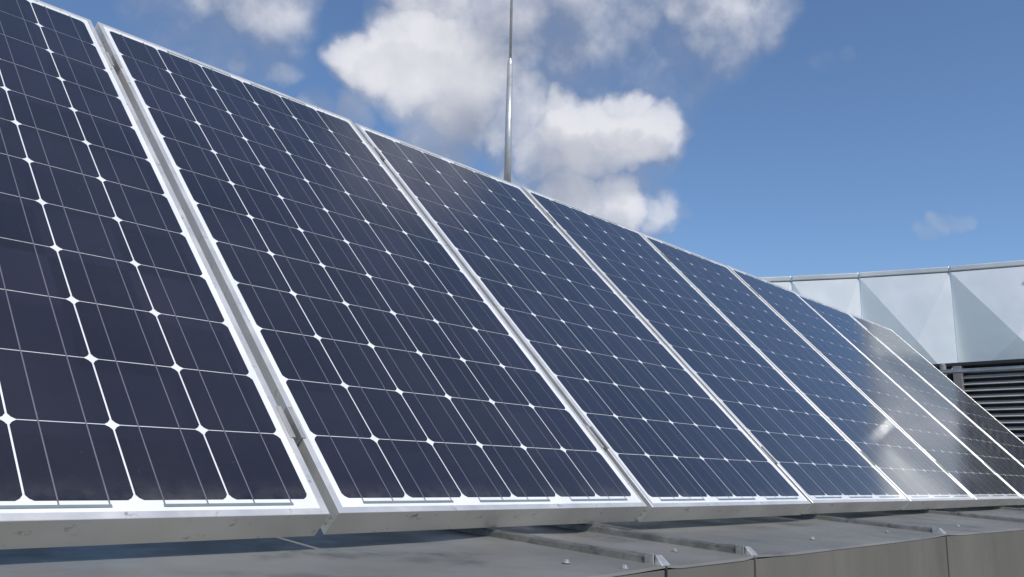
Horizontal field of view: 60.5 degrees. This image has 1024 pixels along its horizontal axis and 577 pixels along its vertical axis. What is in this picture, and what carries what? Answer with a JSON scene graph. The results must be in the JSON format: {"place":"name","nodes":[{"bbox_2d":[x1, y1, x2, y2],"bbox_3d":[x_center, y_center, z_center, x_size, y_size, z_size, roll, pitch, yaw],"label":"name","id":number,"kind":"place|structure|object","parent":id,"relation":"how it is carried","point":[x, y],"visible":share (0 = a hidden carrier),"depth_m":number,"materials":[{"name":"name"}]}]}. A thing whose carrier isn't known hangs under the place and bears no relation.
{"place":"outdoors","nodes":[
{"label":"outdoors","id":0,"kind":"place"},
{"bbox_2d":[40,0,1023,362],"label":"sky","id":1,"kind":"structure","parent":0,"point":[758,138],"materials":[{"name":"blue"}]},
{"bbox_2d":[354,123,810,521],"bbox_3d":[0.152,0.051,2.658,0.808,1.612,0.048,14,-61,-47],"label":"solar panel","id":2,"kind":"object","parent":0,"point":[653,412],"visible":0.99,"depth_m":2.48,"materials":[{"name":"glass"}]},
{"bbox_2d":[543,211,556,223],"bbox_3d":[0.134,-0.256,3.312,0.027,0.068,0.034,14,-61,-47],"label":"panel clamp","id":3,"kind":"object","parent":2,"relation":"attached to","point":[550,218],"visible":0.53,"depth_m":3.30,"materials":[{"name":"metal"}]},
{"bbox_2d":[522,186,908,513],"bbox_3d":[0.700,0.188,3.259,0.808,1.612,0.048,14,-61,-47],"label":"solar panel","id":4,"kind":"object","parent":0,"point":[824,465],"visible":0.98,"depth_m":3.11,"materials":[{"name":"glass"}]},
{"bbox_2d":[640,232,975,509],"bbox_3d":[1.247,0.329,3.860,0.808,1.612,0.048,14,-61,-47],"label":"solar panel","id":5,"kind":"object","parent":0,"point":[913,472],"visible":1,"depth_m":3.73,"materials":[{"name":"glass"}]},
{"bbox_2d":[727,266,1022,506],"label":"solar panel","id":6,"kind":"object","parent":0,"point":[973,475],"visible":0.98,"depth_m":4.35,"materials":[{"name":"glass"}]},
{"bbox_2d":[795,292,1023,504],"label":"solar panel","id":7,"kind":"object","parent":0,"point":[982,446],"visible":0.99,"depth_m":5.02,"materials":[{"name":"glass"}]},
{"bbox_2d":[848,313,1023,465],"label":"solar panel","id":8,"kind":"object","parent":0,"point":[980,417],"visible":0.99,"depth_m":5.71,"materials":[{"name":"glass"}]},
{"label":"ground","id":9,"kind":"structure","parent":0,"visible":0},
{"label":"roof terrace","id":10,"kind":"structure","parent":9,"relation":"on","visible":0},
{"bbox_2d":[0,505,1023,576],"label":"parapet wall","id":11,"kind":"structure","parent":10,"relation":"on","point":[985,541],"depth_m":1.50,"materials":[{"name":"metal"}]},
{"bbox_2d":[759,260,1023,363],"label":"faceted metal building","id":12,"kind":"structure","parent":10,"relation":"on","point":[915,309],"depth_m":7.79,"materials":[{"name":"silver metal"}]},
{"bbox_2d":[932,359,1023,442],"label":"louvre screen","id":13,"kind":"object","parent":10,"relation":"on","point":[998,396],"visible":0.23,"depth_m":6.95,"materials":[{"name":"metal"}]},
{"bbox_2d":[939,364,1023,376],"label":"guard rail","id":14,"kind":"object","parent":10,"relation":"on","point":[944,371],"visible":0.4,"depth_m":6.86,"materials":[{"name":"metal"}]},
{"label":"upper roof","id":15,"kind":"structure","parent":0,"visible":0},
{"bbox_2d":[504,0,512,182],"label":"lightning rod","id":16,"kind":"object","parent":15,"relation":"on","point":[508,149],"visible":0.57,"depth_m":7.02,"materials":[{"name":"metal"}]},
{"bbox_3d":[0.922,0.410,3.650,1.055,1.170,0.040,-9,-16,41],"label":"support frame","id":17,"kind":"object","parent":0,"visible":0},
{"bbox_2d":[0,0,329,549],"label":"solar panel","id":18,"kind":"object","parent":17,"relation":"on","point":[138,404],"visible":1,"depth_m":1.31,"materials":[{"name":"glass"}]},
{"bbox_3d":[1.260,0.680,3.199,0.054,0.055,6.683,-9,-16,41],"label":"rail","id":19,"kind":"object","parent":17,"relation":"on","visible":0},
{"bbox_2d":[276,406,305,445],"bbox_3d":[-0.355,0.221,1.379,0.027,0.068,0.035,14,-61,-47],"label":"panel clamp","id":20,"kind":"object","parent":19,"relation":"attached to","point":[292,425],"visible":0.56,"depth_m":1.37,"materials":[{"name":"grey metal"}]},
{"bbox_2d":[95,22,646,534],"bbox_3d":[-0.398,-0.091,2.058,0.808,1.612,0.048,14,-61,-47],"label":"solar panel","id":21,"kind":"object","parent":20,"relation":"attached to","point":[407,380],"visible":0.98,"depth_m":1.83,"materials":[{"name":"glass"}]},
{"bbox_2d":[585,426,608,450],"bbox_3d":[0.184,0.348,1.992,0.027,0.068,0.034,14,-61,-47],"label":"panel clamp","id":22,"kind":"object","parent":19,"relation":"attached to","point":[598,438],"visible":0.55,"depth_m":1.99,"materials":[{"name":"metal"}]},
{"bbox_2d":[758,446,777,464],"bbox_3d":[0.742,0.500,2.581,0.027,0.068,0.035,14,-61,-47],"label":"panel clamp","id":23,"kind":"object","parent":19,"relation":"attached to","point":[770,457],"visible":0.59,"depth_m":2.57,"materials":[{"name":"metal"}]},
{"bbox_2d":[859,451,875,464],"bbox_3d":[1.281,0.627,3.194,0.027,0.068,0.034,14,-61,-47],"label":"panel clamp","id":24,"kind":"object","parent":19,"relation":"attached to","point":[866,457],"visible":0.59,"depth_m":3.19,"materials":[{"name":"metal"}]},
{"bbox_2d":[935,461,948,472],"bbox_3d":[1.839,0.778,3.783,0.027,0.068,0.035,14,-61,-47],"label":"panel clamp","id":25,"kind":"object","parent":19,"relation":"attached to","point":[939,464],"visible":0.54,"depth_m":3.77,"materials":[{"name":"metal"}]},
{"bbox_3d":[-1.071,-0.096,1.466,1.055,1.170,0.040,-9,-16,41],"label":"support frame","id":26,"kind":"object","parent":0,"visible":0},
{"bbox_3d":[0.651,-0.076,3.930,0.055,0.054,6.683,-9,-16,41],"label":"rail","id":27,"kind":"object","parent":26,"relation":"attached to","visible":0},
{"bbox_2d":[105,51,121,73],"bbox_3d":[-0.963,-0.535,2.110,0.027,0.068,0.034,14,-61,-47],"label":"panel clamp","id":28,"kind":"object","parent":27,"relation":"attached to","point":[115,62],"visible":0.54,"depth_m":2.10,"materials":[{"name":"metal"}]},
{"bbox_2d":[370,146,384,160],"bbox_3d":[-0.425,-0.408,2.723,0.027,0.068,0.034,14,-61,-47],"label":"panel clamp","id":29,"kind":"object","parent":27,"relation":"attached to","point":[378,153],"visible":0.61,"depth_m":2.72,"materials":[{"name":"metal"}]}
]}

